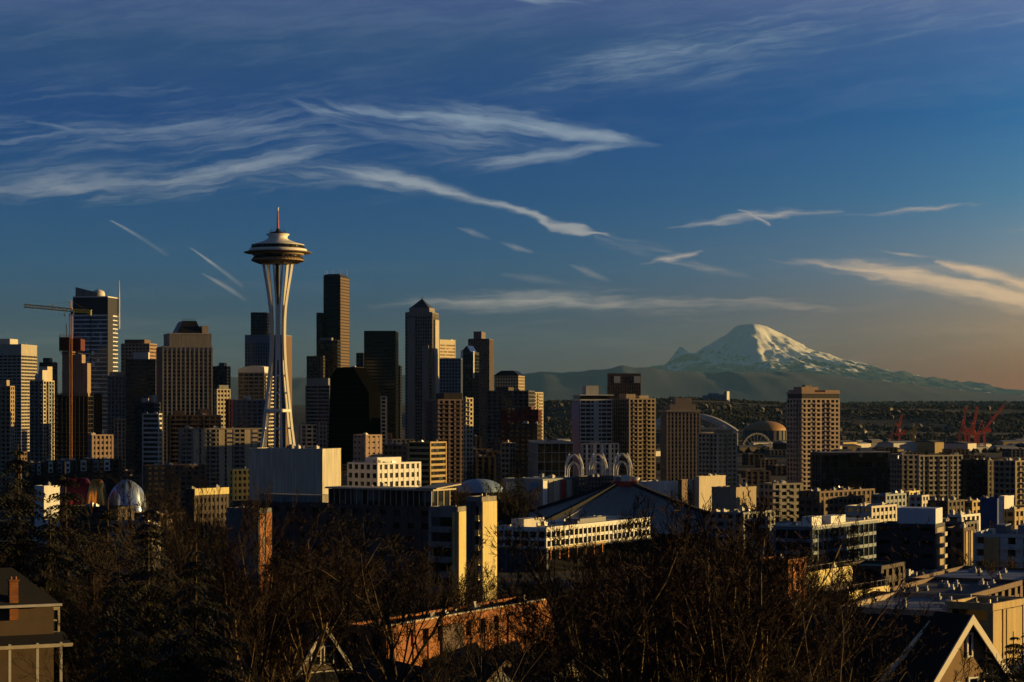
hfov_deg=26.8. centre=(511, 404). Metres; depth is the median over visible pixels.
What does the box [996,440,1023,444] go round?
harbour shed
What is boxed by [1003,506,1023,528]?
block
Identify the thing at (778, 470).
block
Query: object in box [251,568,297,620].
bare tree
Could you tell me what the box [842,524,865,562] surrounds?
conifer
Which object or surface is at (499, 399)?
office block
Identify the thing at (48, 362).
office tower
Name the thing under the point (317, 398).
office tower
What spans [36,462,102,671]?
conifer
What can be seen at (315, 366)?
office tower
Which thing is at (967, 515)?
block
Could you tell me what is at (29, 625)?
dormered house
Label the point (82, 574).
bare tree
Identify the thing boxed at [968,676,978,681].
window
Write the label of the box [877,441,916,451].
harbour shed
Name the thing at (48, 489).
hall
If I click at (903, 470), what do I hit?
apartment block
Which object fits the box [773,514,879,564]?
glass office
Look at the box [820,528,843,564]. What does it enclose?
conifer
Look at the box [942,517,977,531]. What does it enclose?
block
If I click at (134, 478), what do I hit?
block
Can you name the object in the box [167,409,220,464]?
office block
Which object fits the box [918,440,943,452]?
harbour shed
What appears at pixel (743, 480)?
block
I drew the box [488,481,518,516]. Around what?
bare tree
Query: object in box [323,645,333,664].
window
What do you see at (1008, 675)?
conifer
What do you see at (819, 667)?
bare tree
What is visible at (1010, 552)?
window
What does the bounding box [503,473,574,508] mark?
exhibition hall
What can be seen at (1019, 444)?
harbour shed
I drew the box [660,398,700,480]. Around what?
apartment tower
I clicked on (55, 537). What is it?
bare tree
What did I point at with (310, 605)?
bare tree
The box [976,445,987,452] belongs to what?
harbour shed
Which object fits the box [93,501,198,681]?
conifer
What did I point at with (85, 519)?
block
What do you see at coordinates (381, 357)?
office tower
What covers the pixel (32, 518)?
block
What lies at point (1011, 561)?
bare tree
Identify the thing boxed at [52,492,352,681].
bare tree
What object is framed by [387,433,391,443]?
block
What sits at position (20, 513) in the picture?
block
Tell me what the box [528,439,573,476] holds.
glass block
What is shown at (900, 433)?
quay crane
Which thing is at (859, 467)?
glass block
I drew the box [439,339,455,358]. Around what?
office tower
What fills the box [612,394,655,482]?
apartment tower
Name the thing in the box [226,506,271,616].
brick block
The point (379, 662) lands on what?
bare tree
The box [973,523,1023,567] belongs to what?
apartment block
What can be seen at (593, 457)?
gothic arch tower
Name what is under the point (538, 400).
apartment block
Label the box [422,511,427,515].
window
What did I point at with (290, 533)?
window
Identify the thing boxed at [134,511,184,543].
block
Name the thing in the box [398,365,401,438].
office tower
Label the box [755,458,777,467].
block
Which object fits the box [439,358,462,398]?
office tower
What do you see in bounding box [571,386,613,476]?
apartment tower
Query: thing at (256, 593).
bare tree
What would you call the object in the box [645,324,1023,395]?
mountain
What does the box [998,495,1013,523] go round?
house
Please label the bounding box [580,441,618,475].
apartment block
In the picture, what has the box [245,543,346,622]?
bare tree
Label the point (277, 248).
observation tower
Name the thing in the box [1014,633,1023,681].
conifer
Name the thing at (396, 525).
window
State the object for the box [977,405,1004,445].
quay crane
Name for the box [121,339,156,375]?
office tower
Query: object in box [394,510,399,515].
window
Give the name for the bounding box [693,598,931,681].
dark roofed house
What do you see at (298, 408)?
hill
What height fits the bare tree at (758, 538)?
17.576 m
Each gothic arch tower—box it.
[564,454,583,476]
[588,454,607,475]
[613,453,632,475]
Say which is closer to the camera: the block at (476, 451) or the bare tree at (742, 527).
the bare tree at (742, 527)
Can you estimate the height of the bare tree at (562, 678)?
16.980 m
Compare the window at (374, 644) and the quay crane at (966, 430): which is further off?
the quay crane at (966, 430)
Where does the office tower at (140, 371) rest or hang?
on the ground
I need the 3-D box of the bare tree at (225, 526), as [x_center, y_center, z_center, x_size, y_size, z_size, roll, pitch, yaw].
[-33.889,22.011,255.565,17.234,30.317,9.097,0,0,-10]
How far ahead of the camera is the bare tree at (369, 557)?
265.93 m
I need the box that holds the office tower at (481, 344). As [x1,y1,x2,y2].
[468,331,493,447]
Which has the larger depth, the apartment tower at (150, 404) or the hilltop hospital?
the hilltop hospital
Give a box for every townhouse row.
[22,460,44,500]
[45,457,76,492]
[76,457,119,493]
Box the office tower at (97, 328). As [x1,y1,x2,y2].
[73,284,119,433]
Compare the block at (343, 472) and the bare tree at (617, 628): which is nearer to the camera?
the bare tree at (617, 628)
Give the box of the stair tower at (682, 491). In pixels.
[678,479,687,501]
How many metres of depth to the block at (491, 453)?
1683.94 m
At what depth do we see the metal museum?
995.62 m
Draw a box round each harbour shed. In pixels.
[656,448,659,455]
[737,445,756,452]
[749,442,773,445]
[757,445,772,448]
[773,441,786,449]
[840,440,856,444]
[840,444,860,450]
[857,441,870,447]
[863,439,882,442]
[872,447,903,451]
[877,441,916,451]
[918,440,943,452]
[944,441,975,451]
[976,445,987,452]
[990,445,1016,448]
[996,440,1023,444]
[1015,443,1023,447]
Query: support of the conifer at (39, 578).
on the ground
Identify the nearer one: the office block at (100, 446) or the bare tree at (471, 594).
the bare tree at (471, 594)
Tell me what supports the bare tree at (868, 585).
on the ground
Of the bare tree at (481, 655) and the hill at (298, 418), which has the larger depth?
the hill at (298, 418)
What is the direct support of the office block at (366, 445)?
on the ground
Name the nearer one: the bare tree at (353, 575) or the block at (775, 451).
the bare tree at (353, 575)
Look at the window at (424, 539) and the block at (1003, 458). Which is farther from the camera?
the block at (1003, 458)
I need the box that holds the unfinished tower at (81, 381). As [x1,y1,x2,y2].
[53,324,92,459]
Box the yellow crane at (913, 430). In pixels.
[906,426,919,441]
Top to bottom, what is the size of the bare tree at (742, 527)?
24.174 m
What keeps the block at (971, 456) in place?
on the ground
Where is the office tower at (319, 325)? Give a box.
[316,312,322,354]
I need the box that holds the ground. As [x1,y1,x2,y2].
[0,444,1023,669]
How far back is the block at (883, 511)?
866.13 m
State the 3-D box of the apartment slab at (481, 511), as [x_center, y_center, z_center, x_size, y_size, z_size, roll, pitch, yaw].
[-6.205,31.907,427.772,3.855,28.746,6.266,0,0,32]
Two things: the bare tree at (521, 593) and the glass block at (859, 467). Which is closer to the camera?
the bare tree at (521, 593)
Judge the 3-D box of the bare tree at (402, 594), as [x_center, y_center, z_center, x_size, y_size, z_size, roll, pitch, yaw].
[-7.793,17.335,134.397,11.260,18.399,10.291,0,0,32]
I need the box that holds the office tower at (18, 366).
[0,339,36,450]
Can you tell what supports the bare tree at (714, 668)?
on the ground
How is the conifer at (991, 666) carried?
on the ground
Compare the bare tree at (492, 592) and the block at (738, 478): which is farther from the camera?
the block at (738, 478)
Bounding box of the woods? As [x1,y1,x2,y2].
[543,396,1023,454]
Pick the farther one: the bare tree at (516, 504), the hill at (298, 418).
the hill at (298, 418)
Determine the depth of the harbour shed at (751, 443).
4791.73 m
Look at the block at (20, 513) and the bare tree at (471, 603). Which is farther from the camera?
the block at (20, 513)
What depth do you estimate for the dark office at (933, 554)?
563.43 m
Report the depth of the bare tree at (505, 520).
931.30 m
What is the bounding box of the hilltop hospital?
[702,391,728,400]
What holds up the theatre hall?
on the ground
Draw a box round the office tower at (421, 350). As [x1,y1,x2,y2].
[405,298,438,440]
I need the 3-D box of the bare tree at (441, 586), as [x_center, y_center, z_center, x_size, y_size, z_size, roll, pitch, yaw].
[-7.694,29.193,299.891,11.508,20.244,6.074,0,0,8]
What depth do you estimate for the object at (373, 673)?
193.31 m
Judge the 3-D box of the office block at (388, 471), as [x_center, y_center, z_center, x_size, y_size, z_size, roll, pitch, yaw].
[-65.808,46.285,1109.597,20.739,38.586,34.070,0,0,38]
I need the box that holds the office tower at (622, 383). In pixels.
[607,373,640,398]
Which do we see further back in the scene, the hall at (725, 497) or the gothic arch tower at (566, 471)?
the gothic arch tower at (566, 471)
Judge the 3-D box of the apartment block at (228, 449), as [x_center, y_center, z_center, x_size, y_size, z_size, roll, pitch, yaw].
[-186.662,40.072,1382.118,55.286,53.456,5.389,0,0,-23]
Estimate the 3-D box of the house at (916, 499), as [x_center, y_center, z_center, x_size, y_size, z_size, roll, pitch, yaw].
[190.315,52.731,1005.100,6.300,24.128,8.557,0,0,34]
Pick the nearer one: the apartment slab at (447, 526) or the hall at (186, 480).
the apartment slab at (447, 526)
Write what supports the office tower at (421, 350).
on the ground
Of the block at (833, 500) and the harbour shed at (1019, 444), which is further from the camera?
the harbour shed at (1019, 444)
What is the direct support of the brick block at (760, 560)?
on the ground
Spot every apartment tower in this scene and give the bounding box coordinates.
[0,380,14,497]
[30,366,54,461]
[134,395,160,474]
[142,412,161,489]
[156,318,212,463]
[238,366,273,446]
[380,396,386,456]
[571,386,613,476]
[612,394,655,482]
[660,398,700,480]
[698,429,736,485]
[786,385,839,489]
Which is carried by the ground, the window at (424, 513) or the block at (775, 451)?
the block at (775, 451)
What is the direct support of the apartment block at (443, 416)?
on the ground
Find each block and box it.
[10,506,30,515]
[15,451,29,493]
[31,501,34,521]
[70,502,133,558]
[88,432,113,458]
[110,515,160,583]
[114,417,125,469]
[120,459,121,479]
[121,475,141,487]
[122,469,133,474]
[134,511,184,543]
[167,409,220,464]
[169,506,231,510]
[178,426,263,487]
[214,385,230,427]
[225,399,234,427]
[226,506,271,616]
[232,483,460,610]
[233,396,267,446]
[299,423,315,447]
[316,420,326,447]
[341,464,346,470]
[341,471,346,485]
[342,474,346,485]
[347,457,420,486]
[353,433,381,461]
[383,442,407,460]
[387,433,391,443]
[388,438,414,443]
[408,440,446,486]
[424,393,462,503]
[463,396,472,480]
[473,434,480,447]
[473,447,491,454]
[473,454,495,481]
[480,450,500,455]
[487,387,534,450]
[496,453,500,493]
[501,406,541,441]
[501,440,515,500]
[509,421,540,476]
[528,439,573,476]
[535,392,542,439]
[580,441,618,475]
[656,462,659,470]
[707,507,774,556]
[737,469,770,484]
[737,474,740,483]
[741,478,746,483]
[742,452,764,465]
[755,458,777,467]
[757,554,805,609]
[759,480,802,520]
[764,449,786,454]
[766,464,786,475]
[775,520,799,523]
[799,486,874,521]
[806,560,852,603]
[810,448,889,493]
[819,579,889,611]
[837,592,1023,666]
[845,502,896,522]
[871,490,905,507]
[873,577,1022,596]
[877,446,897,453]
[890,451,919,492]
[895,450,920,454]
[905,569,940,582]
[917,452,962,499]
[928,496,964,516]
[942,447,968,454]
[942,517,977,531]
[945,522,974,569]
[946,596,1021,677]
[947,509,979,530]
[959,453,985,458]
[961,457,994,499]
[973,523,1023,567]
[991,457,1016,459]
[994,458,1023,504]
[1002,448,1023,456]
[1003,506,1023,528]
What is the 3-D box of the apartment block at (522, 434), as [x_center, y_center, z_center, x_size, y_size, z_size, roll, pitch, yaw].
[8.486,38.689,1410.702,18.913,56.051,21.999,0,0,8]
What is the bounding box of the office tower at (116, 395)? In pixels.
[107,372,125,435]
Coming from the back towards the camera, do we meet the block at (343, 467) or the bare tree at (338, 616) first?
the block at (343, 467)
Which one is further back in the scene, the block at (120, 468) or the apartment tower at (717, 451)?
the block at (120, 468)
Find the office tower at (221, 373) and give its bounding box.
[213,363,230,414]
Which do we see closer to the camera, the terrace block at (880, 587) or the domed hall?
the terrace block at (880, 587)
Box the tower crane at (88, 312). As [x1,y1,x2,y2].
[24,301,91,459]
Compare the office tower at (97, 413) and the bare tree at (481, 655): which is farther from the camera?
the office tower at (97, 413)
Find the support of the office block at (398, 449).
on the ground
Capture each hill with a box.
[292,400,1023,443]
[292,404,997,412]
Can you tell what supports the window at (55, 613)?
in the dormered house at (29, 625)
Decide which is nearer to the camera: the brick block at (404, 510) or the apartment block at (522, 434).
the brick block at (404, 510)
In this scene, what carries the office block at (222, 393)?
on the ground
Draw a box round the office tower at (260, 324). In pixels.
[251,312,269,334]
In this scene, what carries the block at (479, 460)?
on the ground
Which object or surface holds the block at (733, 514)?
on the ground
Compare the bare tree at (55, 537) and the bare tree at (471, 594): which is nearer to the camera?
the bare tree at (55, 537)
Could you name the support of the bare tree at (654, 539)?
on the ground
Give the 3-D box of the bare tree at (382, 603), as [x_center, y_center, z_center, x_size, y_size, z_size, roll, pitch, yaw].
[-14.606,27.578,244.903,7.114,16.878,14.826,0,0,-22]
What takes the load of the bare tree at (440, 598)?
on the ground
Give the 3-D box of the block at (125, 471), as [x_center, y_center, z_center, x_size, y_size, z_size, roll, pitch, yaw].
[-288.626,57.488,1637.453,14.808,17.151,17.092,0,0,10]
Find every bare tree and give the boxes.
[0,509,82,590]
[10,556,304,681]
[40,548,213,681]
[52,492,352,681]
[54,591,144,681]
[60,553,92,594]
[108,447,221,649]
[123,499,399,681]
[153,464,300,647]
[182,545,320,680]
[185,534,209,568]
[229,554,311,646]
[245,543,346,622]
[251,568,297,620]
[259,573,324,622]
[260,556,344,600]
[261,584,337,634]
[262,509,489,681]
[273,533,477,681]
[285,506,403,650]
[293,575,330,627]
[294,553,378,627]
[298,547,388,622]
[313,594,369,646]
[335,577,420,621]
[368,597,490,681]
[375,554,439,614]
[408,573,487,611]
[409,573,581,681]
[413,581,482,609]
[414,568,513,611]
[417,582,471,610]
[418,481,455,505]
[418,543,495,608]
[420,548,642,681]
[444,480,462,505]
[451,481,492,505]
[455,569,502,607]
[456,594,602,681]
[471,509,790,681]
[477,577,521,600]
[477,579,564,602]
[478,486,539,524]
[481,480,528,516]
[482,500,623,681]
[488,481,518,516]
[493,488,530,525]
[493,569,563,639]
[494,480,511,501]
[502,494,528,518]
[523,485,542,510]
[529,484,871,681]
[553,554,608,649]
[575,581,652,679]
[581,547,691,639]
[610,502,949,681]
[635,534,681,574]
[636,560,754,647]
[650,522,660,551]
[658,527,1023,681]
[669,515,795,608]
[738,521,774,557]
[781,534,857,611]
[951,547,1017,566]
[976,558,1000,575]
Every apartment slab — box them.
[428,505,465,608]
[466,493,496,601]
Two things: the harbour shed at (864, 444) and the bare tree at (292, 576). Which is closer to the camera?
the bare tree at (292, 576)
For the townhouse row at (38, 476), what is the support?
on the ground
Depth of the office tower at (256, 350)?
2353.10 m
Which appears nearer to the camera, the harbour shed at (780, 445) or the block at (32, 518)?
the block at (32, 518)
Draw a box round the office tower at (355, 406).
[328,367,380,463]
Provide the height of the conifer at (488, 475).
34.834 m
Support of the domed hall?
on the ground
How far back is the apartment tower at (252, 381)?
1802.39 m
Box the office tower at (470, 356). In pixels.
[461,346,478,435]
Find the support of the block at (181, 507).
on the ground
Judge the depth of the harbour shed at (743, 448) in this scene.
2890.14 m
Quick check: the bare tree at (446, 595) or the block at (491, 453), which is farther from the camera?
the block at (491, 453)
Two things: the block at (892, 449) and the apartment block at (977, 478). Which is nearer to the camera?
the apartment block at (977, 478)
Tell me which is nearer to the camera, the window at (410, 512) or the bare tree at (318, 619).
the bare tree at (318, 619)
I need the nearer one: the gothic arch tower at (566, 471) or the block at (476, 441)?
the gothic arch tower at (566, 471)
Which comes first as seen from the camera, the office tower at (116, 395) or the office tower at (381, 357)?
the office tower at (116, 395)
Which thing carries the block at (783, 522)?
on the ground
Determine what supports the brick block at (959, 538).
on the ground
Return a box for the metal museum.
[60,477,145,541]
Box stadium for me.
[656,413,737,444]
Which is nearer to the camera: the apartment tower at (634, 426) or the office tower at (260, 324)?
the apartment tower at (634, 426)
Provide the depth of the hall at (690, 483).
1131.77 m
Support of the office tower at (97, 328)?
on the ground
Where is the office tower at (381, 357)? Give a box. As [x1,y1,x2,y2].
[364,330,397,438]
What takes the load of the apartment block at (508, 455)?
on the ground
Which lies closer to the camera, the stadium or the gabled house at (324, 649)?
the gabled house at (324, 649)
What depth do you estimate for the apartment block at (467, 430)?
1401.56 m
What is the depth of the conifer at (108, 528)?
189.69 m
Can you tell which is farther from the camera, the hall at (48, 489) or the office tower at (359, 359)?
the office tower at (359, 359)
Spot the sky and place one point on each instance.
(574, 185)
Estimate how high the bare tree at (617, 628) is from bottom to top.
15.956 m
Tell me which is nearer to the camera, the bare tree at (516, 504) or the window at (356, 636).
the window at (356, 636)
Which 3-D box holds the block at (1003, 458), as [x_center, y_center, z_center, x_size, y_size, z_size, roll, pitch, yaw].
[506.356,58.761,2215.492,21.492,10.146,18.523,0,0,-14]
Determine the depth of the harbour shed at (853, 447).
2698.09 m
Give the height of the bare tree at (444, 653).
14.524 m
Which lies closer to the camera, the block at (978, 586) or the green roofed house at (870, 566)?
the block at (978, 586)
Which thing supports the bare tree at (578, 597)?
on the ground
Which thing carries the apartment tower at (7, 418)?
on the ground
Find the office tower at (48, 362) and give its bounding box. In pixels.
[39,358,57,440]
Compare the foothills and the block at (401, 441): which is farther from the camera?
the foothills
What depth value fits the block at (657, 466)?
2076.41 m
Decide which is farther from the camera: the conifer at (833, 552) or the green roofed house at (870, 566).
the conifer at (833, 552)
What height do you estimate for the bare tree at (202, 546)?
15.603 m
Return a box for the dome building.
[454,479,502,524]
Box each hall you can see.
[34,482,59,543]
[143,462,205,509]
[185,484,228,549]
[249,444,340,499]
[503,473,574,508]
[575,474,633,494]
[638,480,677,499]
[684,478,693,505]
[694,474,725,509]
[711,483,755,510]
[743,421,786,440]
[910,565,1023,596]
[980,496,998,530]
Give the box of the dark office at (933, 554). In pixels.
[876,506,947,570]
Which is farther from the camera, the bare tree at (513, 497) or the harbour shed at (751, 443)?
the harbour shed at (751, 443)
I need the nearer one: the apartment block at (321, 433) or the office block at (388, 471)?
the office block at (388, 471)
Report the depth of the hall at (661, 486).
1134.78 m
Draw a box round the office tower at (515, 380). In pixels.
[494,371,524,390]
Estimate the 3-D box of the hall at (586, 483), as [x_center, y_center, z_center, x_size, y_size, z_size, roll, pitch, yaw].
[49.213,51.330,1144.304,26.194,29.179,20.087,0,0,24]
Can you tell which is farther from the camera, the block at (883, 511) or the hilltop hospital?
the hilltop hospital
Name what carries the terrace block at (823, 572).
on the ground
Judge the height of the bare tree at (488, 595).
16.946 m
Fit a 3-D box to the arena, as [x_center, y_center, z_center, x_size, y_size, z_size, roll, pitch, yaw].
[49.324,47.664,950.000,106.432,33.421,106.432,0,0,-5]
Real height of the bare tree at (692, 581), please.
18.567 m
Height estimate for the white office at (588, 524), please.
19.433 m
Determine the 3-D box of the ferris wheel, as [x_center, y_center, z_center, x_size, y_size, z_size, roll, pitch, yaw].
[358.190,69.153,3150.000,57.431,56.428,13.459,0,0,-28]
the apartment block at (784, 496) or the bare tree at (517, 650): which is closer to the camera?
the bare tree at (517, 650)
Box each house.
[0,568,72,681]
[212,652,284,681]
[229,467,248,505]
[246,619,352,681]
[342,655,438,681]
[344,595,551,669]
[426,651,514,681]
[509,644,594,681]
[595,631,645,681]
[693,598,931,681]
[842,560,904,586]
[878,611,1011,681]
[904,488,919,506]
[909,492,928,506]
[965,497,979,512]
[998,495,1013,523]
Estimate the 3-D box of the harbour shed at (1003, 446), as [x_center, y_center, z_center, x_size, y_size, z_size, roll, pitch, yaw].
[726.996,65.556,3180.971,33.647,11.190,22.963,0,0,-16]
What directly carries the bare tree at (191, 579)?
on the ground
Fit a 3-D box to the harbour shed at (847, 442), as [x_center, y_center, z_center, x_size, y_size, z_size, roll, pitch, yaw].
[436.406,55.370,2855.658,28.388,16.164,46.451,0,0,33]
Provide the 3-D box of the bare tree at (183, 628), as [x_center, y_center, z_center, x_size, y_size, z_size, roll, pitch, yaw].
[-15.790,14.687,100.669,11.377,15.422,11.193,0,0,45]
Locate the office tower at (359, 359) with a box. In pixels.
[356,352,363,367]
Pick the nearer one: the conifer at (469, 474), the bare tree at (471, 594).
the bare tree at (471, 594)
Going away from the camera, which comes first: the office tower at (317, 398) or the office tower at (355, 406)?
the office tower at (355, 406)
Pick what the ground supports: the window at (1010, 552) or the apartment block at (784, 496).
the apartment block at (784, 496)
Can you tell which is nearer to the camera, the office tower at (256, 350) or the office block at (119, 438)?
the office block at (119, 438)
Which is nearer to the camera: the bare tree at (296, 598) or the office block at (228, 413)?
the bare tree at (296, 598)
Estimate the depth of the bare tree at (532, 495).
1000.69 m
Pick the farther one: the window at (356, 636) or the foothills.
the foothills
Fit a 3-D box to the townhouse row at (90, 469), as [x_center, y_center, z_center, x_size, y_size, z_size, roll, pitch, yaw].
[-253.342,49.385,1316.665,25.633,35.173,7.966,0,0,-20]
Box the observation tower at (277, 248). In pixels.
[244,207,311,447]
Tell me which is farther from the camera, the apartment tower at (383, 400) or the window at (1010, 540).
the apartment tower at (383, 400)
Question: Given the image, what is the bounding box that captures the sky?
[0,0,1023,394]
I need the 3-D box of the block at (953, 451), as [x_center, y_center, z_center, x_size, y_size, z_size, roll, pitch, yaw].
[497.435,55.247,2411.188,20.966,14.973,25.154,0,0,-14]
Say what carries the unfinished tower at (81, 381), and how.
on the ground
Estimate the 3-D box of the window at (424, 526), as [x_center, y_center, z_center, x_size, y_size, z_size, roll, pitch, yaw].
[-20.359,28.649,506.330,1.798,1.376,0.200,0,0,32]
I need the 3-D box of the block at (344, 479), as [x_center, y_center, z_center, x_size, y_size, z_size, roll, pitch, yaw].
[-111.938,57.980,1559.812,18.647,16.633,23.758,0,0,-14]
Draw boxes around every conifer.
[0,443,84,678]
[23,510,95,681]
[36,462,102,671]
[62,498,136,681]
[80,565,158,681]
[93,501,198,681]
[145,543,261,681]
[464,461,476,480]
[480,463,491,479]
[509,468,516,477]
[509,472,531,513]
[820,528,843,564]
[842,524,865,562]
[971,646,1000,681]
[989,631,1023,681]
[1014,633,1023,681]
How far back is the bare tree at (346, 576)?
373.50 m
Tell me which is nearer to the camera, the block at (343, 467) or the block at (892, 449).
the block at (343, 467)
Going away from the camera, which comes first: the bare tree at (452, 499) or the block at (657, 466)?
the bare tree at (452, 499)
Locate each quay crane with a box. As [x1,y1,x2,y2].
[891,414,906,440]
[958,406,972,441]
[968,406,981,444]
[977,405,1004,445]
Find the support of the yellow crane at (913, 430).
on the ground
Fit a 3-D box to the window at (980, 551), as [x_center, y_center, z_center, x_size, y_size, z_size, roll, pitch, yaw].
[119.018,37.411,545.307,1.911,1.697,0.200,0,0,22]
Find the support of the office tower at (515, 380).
on the ground
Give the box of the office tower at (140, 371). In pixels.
[125,352,155,469]
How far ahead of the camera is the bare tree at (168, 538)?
244.77 m
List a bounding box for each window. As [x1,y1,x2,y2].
[54,607,59,631]
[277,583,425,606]
[288,531,292,536]
[310,649,320,665]
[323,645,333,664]
[353,508,358,513]
[353,633,359,648]
[373,634,380,649]
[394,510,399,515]
[394,522,399,527]
[408,510,413,515]
[408,523,413,528]
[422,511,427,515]
[422,523,427,528]
[422,536,427,541]
[539,532,544,537]
[956,531,960,536]
[966,632,972,657]
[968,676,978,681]
[978,537,983,543]
[978,549,983,555]
[1008,537,1015,543]
[1008,550,1015,556]
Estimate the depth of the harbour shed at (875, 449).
2523.34 m
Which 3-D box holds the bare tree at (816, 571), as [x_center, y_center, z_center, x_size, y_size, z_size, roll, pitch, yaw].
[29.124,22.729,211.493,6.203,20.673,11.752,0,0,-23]
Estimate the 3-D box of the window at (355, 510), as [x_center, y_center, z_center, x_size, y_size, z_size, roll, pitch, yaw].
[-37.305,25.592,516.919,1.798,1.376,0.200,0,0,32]
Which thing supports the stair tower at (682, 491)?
on the ground
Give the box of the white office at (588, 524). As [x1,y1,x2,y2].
[497,515,650,571]
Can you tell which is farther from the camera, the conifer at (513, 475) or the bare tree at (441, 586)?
the conifer at (513, 475)
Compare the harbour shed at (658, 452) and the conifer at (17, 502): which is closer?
the conifer at (17, 502)
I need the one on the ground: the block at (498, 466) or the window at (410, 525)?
the block at (498, 466)
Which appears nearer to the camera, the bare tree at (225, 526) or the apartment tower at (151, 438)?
the bare tree at (225, 526)
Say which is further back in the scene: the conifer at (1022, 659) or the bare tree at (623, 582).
the bare tree at (623, 582)
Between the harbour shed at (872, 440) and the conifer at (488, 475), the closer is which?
the conifer at (488, 475)
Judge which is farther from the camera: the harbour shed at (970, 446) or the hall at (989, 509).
the harbour shed at (970, 446)
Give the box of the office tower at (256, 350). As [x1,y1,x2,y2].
[245,335,291,447]
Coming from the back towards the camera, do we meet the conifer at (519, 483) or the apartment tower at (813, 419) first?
the apartment tower at (813, 419)
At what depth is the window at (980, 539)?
545.24 m
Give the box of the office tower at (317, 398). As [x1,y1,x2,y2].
[305,378,329,447]
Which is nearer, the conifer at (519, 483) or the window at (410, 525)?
the window at (410, 525)
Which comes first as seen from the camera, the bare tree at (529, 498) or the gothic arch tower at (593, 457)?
the bare tree at (529, 498)
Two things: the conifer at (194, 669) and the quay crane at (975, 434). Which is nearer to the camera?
the conifer at (194, 669)
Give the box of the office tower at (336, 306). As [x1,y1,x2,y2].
[323,274,349,366]
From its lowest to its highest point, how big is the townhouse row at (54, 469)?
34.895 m
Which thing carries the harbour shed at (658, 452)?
on the ground
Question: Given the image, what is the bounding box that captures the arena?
[498,475,707,554]
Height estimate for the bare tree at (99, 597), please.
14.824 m
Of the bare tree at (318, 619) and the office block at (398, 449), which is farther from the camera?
the office block at (398, 449)
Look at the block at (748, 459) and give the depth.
2222.22 m
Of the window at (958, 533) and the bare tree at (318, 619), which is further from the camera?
the window at (958, 533)
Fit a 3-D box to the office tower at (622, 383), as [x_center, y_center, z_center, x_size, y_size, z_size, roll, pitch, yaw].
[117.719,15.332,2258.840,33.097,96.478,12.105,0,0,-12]
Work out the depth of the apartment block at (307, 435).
1460.73 m
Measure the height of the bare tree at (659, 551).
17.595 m
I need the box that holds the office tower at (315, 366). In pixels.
[307,355,324,377]
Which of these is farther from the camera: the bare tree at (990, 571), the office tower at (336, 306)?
the office tower at (336, 306)
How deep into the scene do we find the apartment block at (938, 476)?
1294.24 m
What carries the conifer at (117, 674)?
on the ground
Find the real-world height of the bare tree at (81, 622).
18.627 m
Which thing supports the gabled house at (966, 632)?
on the ground
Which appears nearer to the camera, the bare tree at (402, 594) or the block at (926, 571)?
the bare tree at (402, 594)
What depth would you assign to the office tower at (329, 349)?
2501.40 m
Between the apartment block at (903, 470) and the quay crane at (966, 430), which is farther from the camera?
the quay crane at (966, 430)
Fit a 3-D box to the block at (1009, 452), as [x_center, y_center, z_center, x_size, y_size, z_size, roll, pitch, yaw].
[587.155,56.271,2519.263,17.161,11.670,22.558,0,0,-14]
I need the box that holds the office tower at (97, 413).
[89,392,101,433]
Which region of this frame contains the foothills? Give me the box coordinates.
[231,365,1023,404]
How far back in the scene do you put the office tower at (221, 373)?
2501.81 m
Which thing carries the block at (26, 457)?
on the ground
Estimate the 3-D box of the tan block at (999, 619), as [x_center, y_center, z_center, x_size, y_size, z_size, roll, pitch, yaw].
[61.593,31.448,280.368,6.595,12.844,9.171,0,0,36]
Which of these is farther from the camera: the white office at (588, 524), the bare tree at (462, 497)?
the bare tree at (462, 497)
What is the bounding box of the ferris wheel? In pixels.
[742,433,772,448]
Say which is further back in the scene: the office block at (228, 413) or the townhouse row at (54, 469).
the office block at (228, 413)
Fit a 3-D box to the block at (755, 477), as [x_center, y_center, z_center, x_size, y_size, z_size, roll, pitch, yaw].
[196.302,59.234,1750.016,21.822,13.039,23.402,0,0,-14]
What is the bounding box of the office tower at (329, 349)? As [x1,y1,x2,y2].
[317,338,340,377]
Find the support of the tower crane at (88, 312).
on the ground
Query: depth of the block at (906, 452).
2427.07 m

